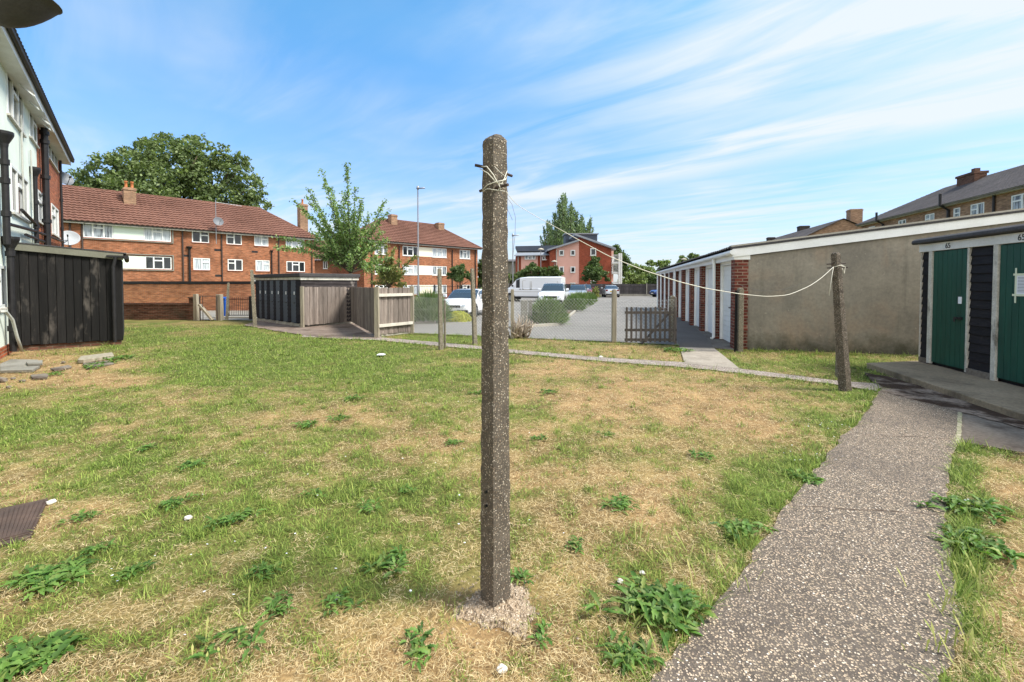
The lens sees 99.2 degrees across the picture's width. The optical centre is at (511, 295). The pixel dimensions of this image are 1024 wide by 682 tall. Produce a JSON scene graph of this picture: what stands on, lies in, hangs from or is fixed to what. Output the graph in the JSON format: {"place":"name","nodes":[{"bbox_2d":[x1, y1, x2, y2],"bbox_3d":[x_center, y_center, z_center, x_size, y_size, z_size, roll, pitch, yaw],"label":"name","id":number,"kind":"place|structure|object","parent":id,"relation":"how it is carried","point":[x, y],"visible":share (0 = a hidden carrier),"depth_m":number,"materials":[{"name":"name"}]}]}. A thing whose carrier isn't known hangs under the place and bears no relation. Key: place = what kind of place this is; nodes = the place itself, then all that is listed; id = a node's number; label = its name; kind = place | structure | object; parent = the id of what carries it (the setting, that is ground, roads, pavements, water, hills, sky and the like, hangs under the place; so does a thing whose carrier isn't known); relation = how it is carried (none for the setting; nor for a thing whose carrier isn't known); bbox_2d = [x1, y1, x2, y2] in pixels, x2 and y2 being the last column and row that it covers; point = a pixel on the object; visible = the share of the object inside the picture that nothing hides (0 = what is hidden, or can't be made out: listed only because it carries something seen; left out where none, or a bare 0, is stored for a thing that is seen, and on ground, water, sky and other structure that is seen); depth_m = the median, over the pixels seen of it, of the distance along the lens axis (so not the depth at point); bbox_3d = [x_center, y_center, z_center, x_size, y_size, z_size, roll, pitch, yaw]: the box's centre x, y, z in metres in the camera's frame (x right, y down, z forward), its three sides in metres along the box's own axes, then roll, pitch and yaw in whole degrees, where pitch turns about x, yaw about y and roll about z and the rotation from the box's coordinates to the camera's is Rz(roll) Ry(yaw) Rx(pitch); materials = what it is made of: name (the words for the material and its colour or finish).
{"place":"outdoors","nodes":[
{"label":"outdoors","id":0,"kind":"place"},
{"bbox_2d":[201,310,252,319],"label":"back yard","id":1,"kind":"structure","parent":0,"point":[211,313],"depth_m":22.42,"materials":[{"name":"grey concrete"}]},
{"bbox_2d":[245,321,379,338],"bbox_3d":[-7.167,1.149,16.335,9.814,0.001,3.646,1,2,41],"label":"yard concrete","id":2,"kind":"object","parent":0,"point":[351,330],"visible":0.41,"depth_m":15.06,"materials":[{"name":"grey concrete"}]},
{"bbox_2d":[250,270,256,327],"bbox_3d":[-9.595,0.167,16.127,0.260,2.235,0.171,-1,2,-28],"label":"washing line post","id":3,"kind":"object","parent":2,"relation":"on","point":[254,316],"visible":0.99,"depth_m":16.09,"materials":[{"name":"concrete"}]},
{"bbox_2d":[314,240,331,273],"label":"link block","id":4,"kind":"structure","parent":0,"point":[321,266],"depth_m":62.30,"materials":[{"name":"orange brick"}]},
{"bbox_2d":[232,296,729,344],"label":"car park","id":5,"kind":"structure","parent":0,"point":[462,327],"depth_m":16.97,"materials":[{"name":"grey asphalt"}]},
{"bbox_2d":[123,281,255,310],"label":"yard wall","id":6,"kind":"structure","parent":5,"relation":"on","point":[158,291],"depth_m":25.79,"materials":[{"name":"orange brick"}]},
{"bbox_2d":[271,161,392,275],"bbox_3d":[-7.830,-2.216,19.422,5.428,6.806,2.834,0,2,0],"label":"young tree","id":7,"kind":"object","parent":5,"relation":"on","point":[340,247],"visible":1,"depth_m":19.07,"materials":[{"name":"green plant"}]},
{"bbox_2d":[368,240,418,287],"bbox_3d":[-6.781,-0.976,23.921,3.200,4.063,1.821,1,2,39],"label":"young tree","id":8,"kind":"object","parent":5,"relation":"on","point":[391,277],"visible":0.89,"depth_m":23.55,"materials":[{"name":"green plant"}]},
{"bbox_2d":[416,186,424,295],"bbox_3d":[-8.123,-4.598,38.851,0.780,10.296,0.261,0,2,8],"label":"street lamp","id":9,"kind":"object","parent":5,"relation":"on","point":[418,286],"visible":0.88,"depth_m":38.84,"materials":[{"name":"metal"}]},
{"bbox_2d":[446,263,475,288],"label":"tree","id":10,"kind":"object","parent":5,"relation":"on","point":[458,274],"visible":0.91,"depth_m":43.70,"materials":[{"name":"green plant"}]},
{"bbox_2d":[443,289,482,316],"bbox_3d":[-2.244,0.358,21.942,2.130,1.372,4.280,0,2,14],"label":"parked car","id":11,"kind":"object","parent":5,"relation":"on","point":[459,296],"visible":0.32,"depth_m":21.07,"materials":[{"name":"white paint"}]},
{"bbox_2d":[508,277,564,300],"bbox_3d":[1.886,-0.536,39.053,5.564,2.249,2.340,1,2,18],"label":"parked van","id":12,"kind":"object","parent":5,"relation":"on","point":[525,287],"visible":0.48,"depth_m":38.17,"materials":[{"name":"white paint"}]},
{"bbox_2d":[515,262,564,277],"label":"tree","id":13,"kind":"object","parent":5,"relation":"on","point":[532,269],"visible":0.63,"depth_m":57.51,"materials":[{"name":"green plant"}]},
{"bbox_2d":[413,297,673,341],"bbox_3d":[0.620,0.657,12.726,7.773,1.144,0.018,0,2,16],"label":"chain link fence","id":14,"kind":"object","parent":5,"relation":"on","point":[542,315],"visible":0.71,"depth_m":12.56,"materials":[{"name":"silver metal"}]},
{"bbox_2d":[538,283,568,301],"bbox_3d":[3.076,-0.066,31.752,2.220,1.705,4.675,0,2,12],"label":"parked car","id":15,"kind":"object","parent":5,"relation":"on","point":[560,290],"visible":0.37,"depth_m":30.72,"materials":[{"name":"white paint"}]},
{"bbox_2d":[508,283,656,295],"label":"boundary fence","id":16,"kind":"object","parent":5,"relation":"on","point":[635,289],"visible":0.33,"depth_m":56.00,"materials":[{"name":"grey concrete"}]},
{"bbox_2d":[580,256,610,283],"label":"tree","id":17,"kind":"object","parent":5,"relation":"on","point":[594,271],"visible":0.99,"depth_m":56.51,"materials":[{"name":"green plant"}]},
{"bbox_2d":[656,208,1023,354],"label":"garage row","id":18,"kind":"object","parent":5,"relation":"on","point":[881,282],"visible":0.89,"depth_m":10.19,"materials":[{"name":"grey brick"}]},
{"bbox_2d":[707,268,711,332],"bbox_3d":[6.363,0.173,13.677,0.085,2.075,1.566,0,2,13],"label":"garage door","id":19,"kind":"structure","parent":18,"relation":"in","point":[709,329],"depth_m":14.17,"materials":[{"name":"white paint"}]},
{"bbox_2d":[722,265,730,341],"bbox_3d":[5.884,0.227,11.684,0.113,2.075,1.566,0,2,13],"label":"garage door","id":20,"kind":"structure","parent":18,"relation":"in","point":[726,269],"depth_m":12.05,"materials":[{"name":"white paint"}]},
{"bbox_2d":[0,320,1023,681],"bbox_3d":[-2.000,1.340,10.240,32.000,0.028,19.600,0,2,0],"label":"lawn","id":21,"kind":"structure","parent":0,"point":[522,452],"depth_m":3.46,"materials":[{"name":"plant"}]},
{"bbox_2d":[0,359,39,372],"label":"paving slab","id":22,"kind":"object","parent":21,"relation":"on","point":[15,366],"depth_m":8.14,"materials":[{"name":"grey concrete"}]},
{"bbox_2d":[0,498,47,547],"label":"inspection cover","id":23,"kind":"object","parent":21,"relation":"on","point":[18,521],"visible":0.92,"depth_m":2.91,"materials":[{"name":"metal"}]},
{"bbox_2d":[0,628,88,681],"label":"weed clump","id":24,"kind":"object","parent":21,"relation":"on","point":[13,662],"visible":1,"depth_m":1.86,"materials":[{"name":"green plant"}]},
{"bbox_2d":[0,553,98,600],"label":"weed clump","id":25,"kind":"object","parent":21,"relation":"on","point":[40,577],"visible":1,"depth_m":2.35,"materials":[{"name":"green plant"}]},
{"bbox_2d":[14,242,128,351],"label":"timber store","id":26,"kind":"structure","parent":21,"relation":"on","point":[69,297],"depth_m":10.78,"materials":[{"name":"black wood"}]},
{"bbox_2d":[54,508,103,524],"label":"weed tuft","id":27,"kind":"object","parent":21,"relation":"on","point":[86,514],"visible":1,"depth_m":2.96,"materials":[{"name":"green plant"}]},
{"bbox_2d":[77,352,113,362],"bbox_3d":[-8.735,1.309,9.139,0.866,0.070,0.551,2,2,45],"label":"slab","id":28,"kind":"object","parent":21,"relation":"on","point":[88,358],"visible":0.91,"depth_m":8.98,"materials":[{"name":"beige concrete"}]},
{"bbox_2d":[78,538,115,554],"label":"weed tuft","id":29,"kind":"object","parent":21,"relation":"on","point":[91,549],"visible":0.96,"depth_m":2.60,"materials":[{"name":"green plant"}]},
{"bbox_2d":[111,559,155,579],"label":"weed tuft","id":30,"kind":"object","parent":21,"relation":"on","point":[127,569],"visible":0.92,"depth_m":2.40,"materials":[{"name":"green plant"}]},
{"bbox_2d":[124,297,200,319],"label":"garden wall","id":31,"kind":"structure","parent":21,"relation":"on","point":[158,311],"depth_m":19.27,"materials":[{"name":"brown brick"}]},
{"bbox_2d":[156,492,198,511],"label":"weed tuft","id":32,"kind":"object","parent":21,"relation":"on","point":[169,501],"visible":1,"depth_m":3.15,"materials":[{"name":"green plant"}]},
{"bbox_2d":[184,620,269,662],"bbox_3d":[-1.243,1.524,1.899,0.312,0.033,0.237,-1,2,-21],"label":"weed tuft","id":33,"kind":"object","parent":21,"relation":"on","point":[242,633],"visible":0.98,"depth_m":1.93,"materials":[{"name":"green plant"}]},
{"bbox_2d":[204,507,267,530],"bbox_3d":[-1.870,1.494,2.951,0.372,0.035,0.209,-1,2,-35],"label":"weed tuft","id":34,"kind":"object","parent":21,"relation":"on","point":[236,515],"visible":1,"depth_m":2.94,"materials":[{"name":"green plant"}]},
{"bbox_2d":[242,560,282,580],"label":"weed tuft","id":35,"kind":"object","parent":21,"relation":"on","point":[263,565],"visible":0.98,"depth_m":2.40,"materials":[{"name":"green plant"}]},
{"bbox_2d":[257,590,296,619],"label":"weed tuft","id":36,"kind":"object","parent":21,"relation":"on","point":[272,604],"visible":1,"depth_m":2.14,"materials":[{"name":"green plant"}]},
{"bbox_2d":[254,273,359,326],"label":"timber store","id":37,"kind":"structure","parent":21,"relation":"on","point":[277,296],"depth_m":17.08,"materials":[{"name":"grey wood"}]},
{"bbox_2d":[283,280,288,321],"bbox_3d":[-8.778,0.218,16.876,0.395,1.594,0.070,1,2,40],"label":"door","id":38,"kind":"structure","parent":37,"relation":"in","point":[285,318],"depth_m":16.88,"materials":[{"name":"black wood"}]},
{"bbox_2d":[291,280,296,322],"bbox_3d":[-8.228,0.230,16.409,0.413,1.594,0.070,1,2,40],"label":"door","id":39,"kind":"structure","parent":37,"relation":"in","point":[293,297],"depth_m":16.40,"materials":[{"name":"black wood"}]},
{"bbox_2d":[300,286,373,333],"bbox_3d":[-6.070,0.479,14.821,1.956,1.541,5.358,-1,2,-28],"label":"timber fence","id":40,"kind":"object","parent":21,"relation":"on","point":[321,305],"visible":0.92,"depth_m":16.21,"materials":[{"name":"brown wood"}]},
{"bbox_2d":[321,586,365,615],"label":"weed tuft","id":41,"kind":"object","parent":21,"relation":"on","point":[338,596],"visible":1,"depth_m":2.17,"materials":[{"name":"green plant"}]},
{"bbox_2d":[357,544,409,577],"bbox_3d":[-0.672,1.508,2.457,0.262,0.035,0.288,1,2,33],"label":"weed tuft","id":42,"kind":"object","parent":21,"relation":"on","point":[401,561],"visible":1,"depth_m":2.46,"materials":[{"name":"green plant"}]},
{"bbox_2d":[374,286,413,336],"bbox_3d":[-3.618,0.504,13.452,0.174,1.566,1.539,1,2,34],"label":"timber fence","id":43,"kind":"object","parent":21,"relation":"on","point":[393,310],"visible":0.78,"depth_m":13.40,"materials":[{"name":"brown wood"}]},
{"bbox_2d":[399,620,438,672],"bbox_3d":[-0.401,1.526,1.897,0.167,0.030,0.266,-1,2,-22],"label":"weed clump","id":44,"kind":"object","parent":21,"relation":"on","point":[417,650],"visible":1,"depth_m":1.90,"materials":[{"name":"green plant"}]},
{"bbox_2d":[414,288,456,322],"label":"lavender shrub","id":45,"kind":"object","parent":21,"relation":"on","point":[432,297],"visible":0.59,"depth_m":17.39,"materials":[{"name":"green plant"}]},
{"bbox_2d":[436,268,443,349],"bbox_3d":[-1.750,0.391,10.564,0.161,2.089,0.109,-1,2,-30],"label":"washing line post","id":46,"kind":"object","parent":21,"relation":"on","point":[440,325],"visible":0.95,"depth_m":10.54,"materials":[{"name":"concrete"}]},
{"bbox_2d":[470,268,477,344],"bbox_3d":[-1.012,0.353,11.396,0.199,2.118,0.133,-1,2,-29],"label":"washing line post","id":47,"kind":"object","parent":21,"relation":"on","point":[474,317],"visible":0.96,"depth_m":11.37,"materials":[{"name":"concrete"}]},
{"bbox_2d":[475,134,512,606],"bbox_3d":[-0.088,0.438,2.167,0.178,2.447,0.172,0,2,11],"label":"washing line post","id":48,"kind":"object","parent":21,"relation":"on","point":[495,585],"visible":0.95,"depth_m":2.13,"materials":[{"name":"concrete"}]},
{"bbox_2d":[506,192,832,296],"bbox_3d":[2.317,-0.271,4.224,6.287,0.590,0.010,-1,2,-42],"label":"washing line","id":49,"kind":"object","parent":48,"relation":"attached to","point":[663,276],"visible":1,"depth_m":3.15,"materials":[{"name":"beige plastic"}]},
{"bbox_2d":[453,581,539,639],"bbox_3d":[-0.054,1.547,2.183,0.460,0.083,0.460,0,2,0],"label":"post footing","id":50,"kind":"object","parent":21,"relation":"on","point":[486,614],"visible":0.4,"depth_m":2.11,"materials":[{"name":"concrete"}]},
{"bbox_2d":[421,563,578,644],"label":"gravel","id":51,"kind":"structure","parent":21,"relation":"on","point":[500,619],"depth_m":2.17,"materials":[{"name":"grey gravel"}]},
{"bbox_2d":[510,566,533,584],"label":"weed clump","id":52,"kind":"object","parent":21,"relation":"on","point":[516,573],"visible":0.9,"depth_m":2.35,"materials":[{"name":"green plant"}]},
{"bbox_2d":[508,314,536,338],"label":"dead shrub","id":53,"kind":"object","parent":21,"relation":"on","point":[519,332],"visible":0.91,"depth_m":12.69,"materials":[{"name":"beige plant"}]},
{"bbox_2d":[527,619,552,650],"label":"weed clump","id":54,"kind":"object","parent":21,"relation":"on","point":[540,637],"visible":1,"depth_m":1.95,"materials":[{"name":"green plant"}]},
{"bbox_2d":[611,289,616,341],"bbox_3d":[2.795,0.556,11.925,0.119,1.445,0.119,0,2,0],"label":"fence post","id":55,"kind":"object","parent":21,"relation":"on","point":[614,318],"visible":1,"depth_m":11.87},
{"bbox_2d":[600,492,640,515],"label":"weed clump","id":56,"kind":"object","parent":21,"relation":"on","point":[624,502],"visible":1,"depth_m":3.12,"materials":[{"name":"green plant"}]},
{"bbox_2d":[595,626,665,675],"bbox_3d":[0.500,1.523,1.855,0.296,0.037,0.233,1,2,29],"label":"weed clump","id":57,"kind":"object","parent":21,"relation":"on","point":[628,657],"visible":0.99,"depth_m":1.85,"materials":[{"name":"green plant"}]},
{"bbox_2d":[581,571,717,652],"bbox_3d":[0.681,1.499,2.142,0.598,0.070,0.499,1,2,31],"label":"weed clump","id":58,"kind":"object","parent":21,"relation":"on","point":[659,601],"visible":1,"depth_m":2.11,"materials":[{"name":"green plant"}]},
{"bbox_2d":[625,307,676,343],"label":"picket gate","id":59,"kind":"structure","parent":21,"relation":"on","point":[655,312],"depth_m":11.35,"materials":[{"name":"wood"}]},
{"bbox_2d":[737,288,743,351],"bbox_3d":[5.332,0.576,10.175,0.112,1.498,0.112,0,2,0],"label":"gate post","id":60,"kind":"object","parent":21,"relation":"on","point":[740,310],"visible":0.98,"depth_m":10.13,"materials":[{"name":"concrete"}]},
{"bbox_2d":[707,518,777,542],"bbox_3d":[1.503,1.497,2.822,0.376,0.039,0.236,-1,2,-20],"label":"weed clump","id":61,"kind":"object","parent":21,"relation":"on","point":[745,524],"visible":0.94,"depth_m":2.81,"materials":[{"name":"green plant"}]},
{"bbox_2d":[784,468,825,484],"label":"weed clump","id":62,"kind":"object","parent":21,"relation":"on","point":[810,477],"visible":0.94,"depth_m":3.55,"materials":[{"name":"green plant"}]},
{"bbox_2d":[827,252,851,391],"bbox_3d":[4.870,0.455,6.466,0.482,2.180,0.165,-1,2,-19],"label":"washing line post","id":63,"kind":"object","parent":21,"relation":"on","point":[843,365],"visible":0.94,"depth_m":6.45,"materials":[{"name":"concrete"}]},
{"bbox_2d":[910,491,1016,524],"bbox_3d":[3.180,1.477,3.050,0.645,0.064,0.422,0,2,0],"label":"weed clump","id":64,"kind":"object","parent":21,"relation":"on","point":[986,504],"visible":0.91,"depth_m":3.06,"materials":[{"name":"green plant"}]},
{"bbox_2d":[930,523,1023,569],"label":"weed clump","id":65,"kind":"object","parent":21,"relation":"on","point":[992,545],"visible":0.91,"depth_m":2.61,"materials":[{"name":"green plant"}]},
{"bbox_2d":[15,0,1023,283],"label":"sky","id":66,"kind":"structure","parent":0,"point":[680,127],"materials":[{"name":"blue"}]},
{"bbox_2d":[514,233,621,283],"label":"apartment block","id":67,"kind":"structure","parent":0,"point":[571,255],"depth_m":63.88,"materials":[{"name":"red brick"}]},
{"bbox_2d":[301,335,879,390],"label":"narrow path","id":68,"kind":"structure","parent":0,"point":[863,385],"depth_m":8.78,"materials":[{"name":"grey concrete"}]},
{"bbox_2d":[668,315,713,347],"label":"garage path","id":69,"kind":"structure","parent":0,"point":[688,335],"depth_m":12.84,"materials":[{"name":"grey asphalt"}]},
{"bbox_2d":[680,347,739,368],"bbox_3d":[4.171,1.331,9.558,0.934,0.001,2.717,0,2,16],"label":"concrete apron","id":70,"kind":"object","parent":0,"point":[708,356],"visible":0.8,"depth_m":9.23,"materials":[{"name":"beige concrete"}]},
{"bbox_2d":[687,321,733,349],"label":"garage forecourt","id":71,"kind":"structure","parent":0,"point":[720,343],"depth_m":11.94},
{"bbox_2d":[651,386,964,681],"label":"footpath","id":72,"kind":"structure","parent":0,"point":[830,596],"depth_m":2.34,"materials":[{"name":"grey concrete"}]},
{"bbox_2d":[864,372,1023,427],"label":"dirt strip","id":73,"kind":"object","parent":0,"point":[898,387],"visible":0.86,"depth_m":6.00,"materials":[{"name":"soil"}]},
{"bbox_2d":[867,361,1023,420],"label":"concrete platform","id":74,"kind":"structure","parent":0,"point":[1004,398],"depth_m":6.47,"materials":[{"name":"grey concrete"}]},
{"bbox_2d":[911,224,1023,386],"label":"timber store","id":75,"kind":"structure","parent":74,"relation":"on","point":[978,331],"depth_m":7.10,"materials":[{"name":"white paint"}]},
{"bbox_2d":[931,248,967,368],"bbox_3d":[7.657,0.222,7.652,0.120,2.023,0.785,0,2,13],"label":"door","id":76,"kind":"structure","parent":75,"relation":"in","point":[950,266],"depth_m":7.63,"materials":[{"name":"green paint"}]},
{"bbox_2d":[997,243,1023,383],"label":"door","id":77,"kind":"structure","parent":75,"relation":"in","point":[1010,361],"depth_m":6.45,"materials":[{"name":"green paint"}]},
{"bbox_2d":[1012,268,1023,302],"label":"paper notice","id":78,"kind":"object","parent":75,"relation":"attached to","point":[1019,285],"visible":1,"depth_m":6.32,"materials":[{"name":"white"}]},
{"bbox_2d":[960,412,1023,451],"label":"side pavement","id":79,"kind":"structure","parent":0,"point":[997,434],"depth_m":4.63,"materials":[{"name":"grey concrete"}]},
{"label":"ground","id":80,"kind":"structure","parent":0,"visible":0},
{"bbox_2d":[0,26,74,359],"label":"apartment block","id":81,"kind":"structure","parent":80,"relation":"on","point":[35,153],"depth_m":11.34,"materials":[{"name":"brick"}]},
{"bbox_2d":[0,265,7,310],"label":"window","id":82,"kind":"structure","parent":81,"relation":"in","point":[3,280],"depth_m":9.73,"materials":[{"name":"white paint"}]},
{"bbox_2d":[6,72,26,137],"bbox_3d":[-12.660,-4.849,11.086,0.130,1.114,2.169,-1,2,-41],"label":"window","id":83,"kind":"structure","parent":81,"relation":"in","point":[15,108],"depth_m":10.93,"materials":[{"name":"white paint"}]},
{"bbox_2d":[10,163,31,223],"bbox_3d":[-12.873,-2.595,11.390,0.130,1.208,2.488,-1,2,-41],"label":"window","id":84,"kind":"structure","parent":81,"relation":"in","point":[16,179],"depth_m":11.08,"materials":[{"name":"white paint"}]},
{"bbox_2d":[0,0,62,27],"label":"satellite dish","id":85,"kind":"object","parent":81,"relation":"attached to","point":[21,13],"visible":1,"depth_m":5.53,"materials":[{"name":"grey metal"}]},
{"bbox_2d":[28,110,39,148],"bbox_3d":[-14.418,-5.038,13.088,0.130,0.923,1.424,-1,2,-41],"label":"window","id":86,"kind":"structure","parent":81,"relation":"in","point":[32,125],"depth_m":13.06,"materials":[{"name":"white paint"}]},
{"bbox_2d":[51,203,60,238],"bbox_3d":[-17.491,-2.814,16.658,0.130,1.146,2.146,-1,2,-41],"label":"window","id":87,"kind":"structure","parent":81,"relation":"in","point":[54,211],"depth_m":16.62,"materials":[{"name":"white paint"}]},
{"bbox_2d":[64,231,79,244],"bbox_3d":[-19.142,-2.477,18.610,0.668,0.651,0.991,0,2,0],"label":"satellite dish","id":88,"kind":"object","parent":81,"relation":"attached to","point":[71,238],"visible":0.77,"depth_m":18.91,"materials":[{"name":"grey metal"}]},
{"bbox_2d":[65,131,274,210],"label":"broadleaf tree","id":89,"kind":"object","parent":80,"relation":"on","point":[147,164],"visible":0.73,"depth_m":60.17,"materials":[{"name":"green plant"}]},
{"bbox_2d":[62,181,317,280],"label":"apartment block","id":90,"kind":"structure","parent":80,"relation":"on","point":[158,238],"depth_m":40.77,"materials":[{"name":"orange brick"}]},
{"bbox_2d":[83,224,113,238],"bbox_3d":[-34.352,-5.342,36.155,0.150,1.255,1.944,1,2,43],"label":"window","id":91,"kind":"structure","parent":90,"relation":"in","point":[89,230],"depth_m":36.14,"materials":[{"name":"white"}]},
{"bbox_2d":[143,228,171,242],"bbox_3d":[-31.741,-5.418,38.979,0.150,1.255,2.029,1,2,43],"label":"window","id":92,"kind":"structure","parent":90,"relation":"in","point":[154,235],"depth_m":38.95,"materials":[{"name":"white paint"}]},
{"bbox_2d":[144,256,172,269],"bbox_3d":[-31.721,-2.878,39.070,0.150,1.179,1.969,1,2,43],"label":"window","id":93,"kind":"structure","parent":90,"relation":"in","point":[151,262],"depth_m":39.05,"materials":[{"name":"white paint"}]},
{"bbox_2d":[191,232,209,243],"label":"window","id":94,"kind":"structure","parent":90,"relation":"in","point":[197,237],"depth_m":41.31,"materials":[{"name":"white plastic"}]},
{"bbox_2d":[193,258,210,270],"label":"window","id":95,"kind":"structure","parent":90,"relation":"in","point":[200,264],"depth_m":41.41,"materials":[{"name":"white plastic"}]},
{"bbox_2d":[286,261,304,271],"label":"window","id":96,"kind":"structure","parent":90,"relation":"in","point":[292,266],"depth_m":47.74,"materials":[{"name":"white plastic"}]},
{"bbox_2d":[332,214,481,292],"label":"apartment block","id":97,"kind":"structure","parent":80,"relation":"on","point":[442,249],"depth_m":58.67,"materials":[{"name":"orange brick"}]},
{"bbox_2d":[539,192,593,245],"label":"conifer tree","id":98,"kind":"object","parent":80,"relation":"on","point":[567,220],"visible":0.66,"depth_m":106.89,"materials":[{"name":"green plant"}]},
{"bbox_2d":[612,244,634,276],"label":"broadleaf tree","id":99,"kind":"object","parent":80,"relation":"on","point":[625,258],"visible":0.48,"depth_m":83.21,"materials":[{"name":"green plant"}]},
{"bbox_2d":[617,263,657,283],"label":"broadleaf tree","id":100,"kind":"object","parent":80,"relation":"on","point":[638,276],"visible":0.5,"depth_m":74.25,"materials":[{"name":"green plant"}]},
{"bbox_2d":[766,209,863,240],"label":"gabled house","id":101,"kind":"structure","parent":80,"relation":"on","point":[854,217],"depth_m":56.62,"materials":[{"name":"brown brick"}]},
{"bbox_2d":[856,165,1023,238],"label":"apartment block","id":102,"kind":"structure","parent":80,"relation":"on","point":[975,191],"depth_m":35.69,"materials":[{"name":"brown brick"}]},
{"bbox_2d":[1011,193,1023,209],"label":"window","id":103,"kind":"structure","parent":102,"relation":"in","point":[1017,201],"depth_m":29.80,"materials":[{"name":"white glass"}]},
{"label":"bed soil","id":104,"kind":"structure","parent":0,"visible":0},
{"bbox_2d":[529,294,571,323],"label":"lavender shrub","id":105,"kind":"object","parent":104,"relation":"on","point":[539,311],"visible":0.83,"depth_m":16.68,"materials":[{"name":"green plant"}]},
{"bbox_2d":[562,294,587,310],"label":"lavender shrub","id":106,"kind":"object","parent":104,"relation":"on","point":[572,305],"visible":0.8,"depth_m":24.73,"materials":[{"name":"green plant"}]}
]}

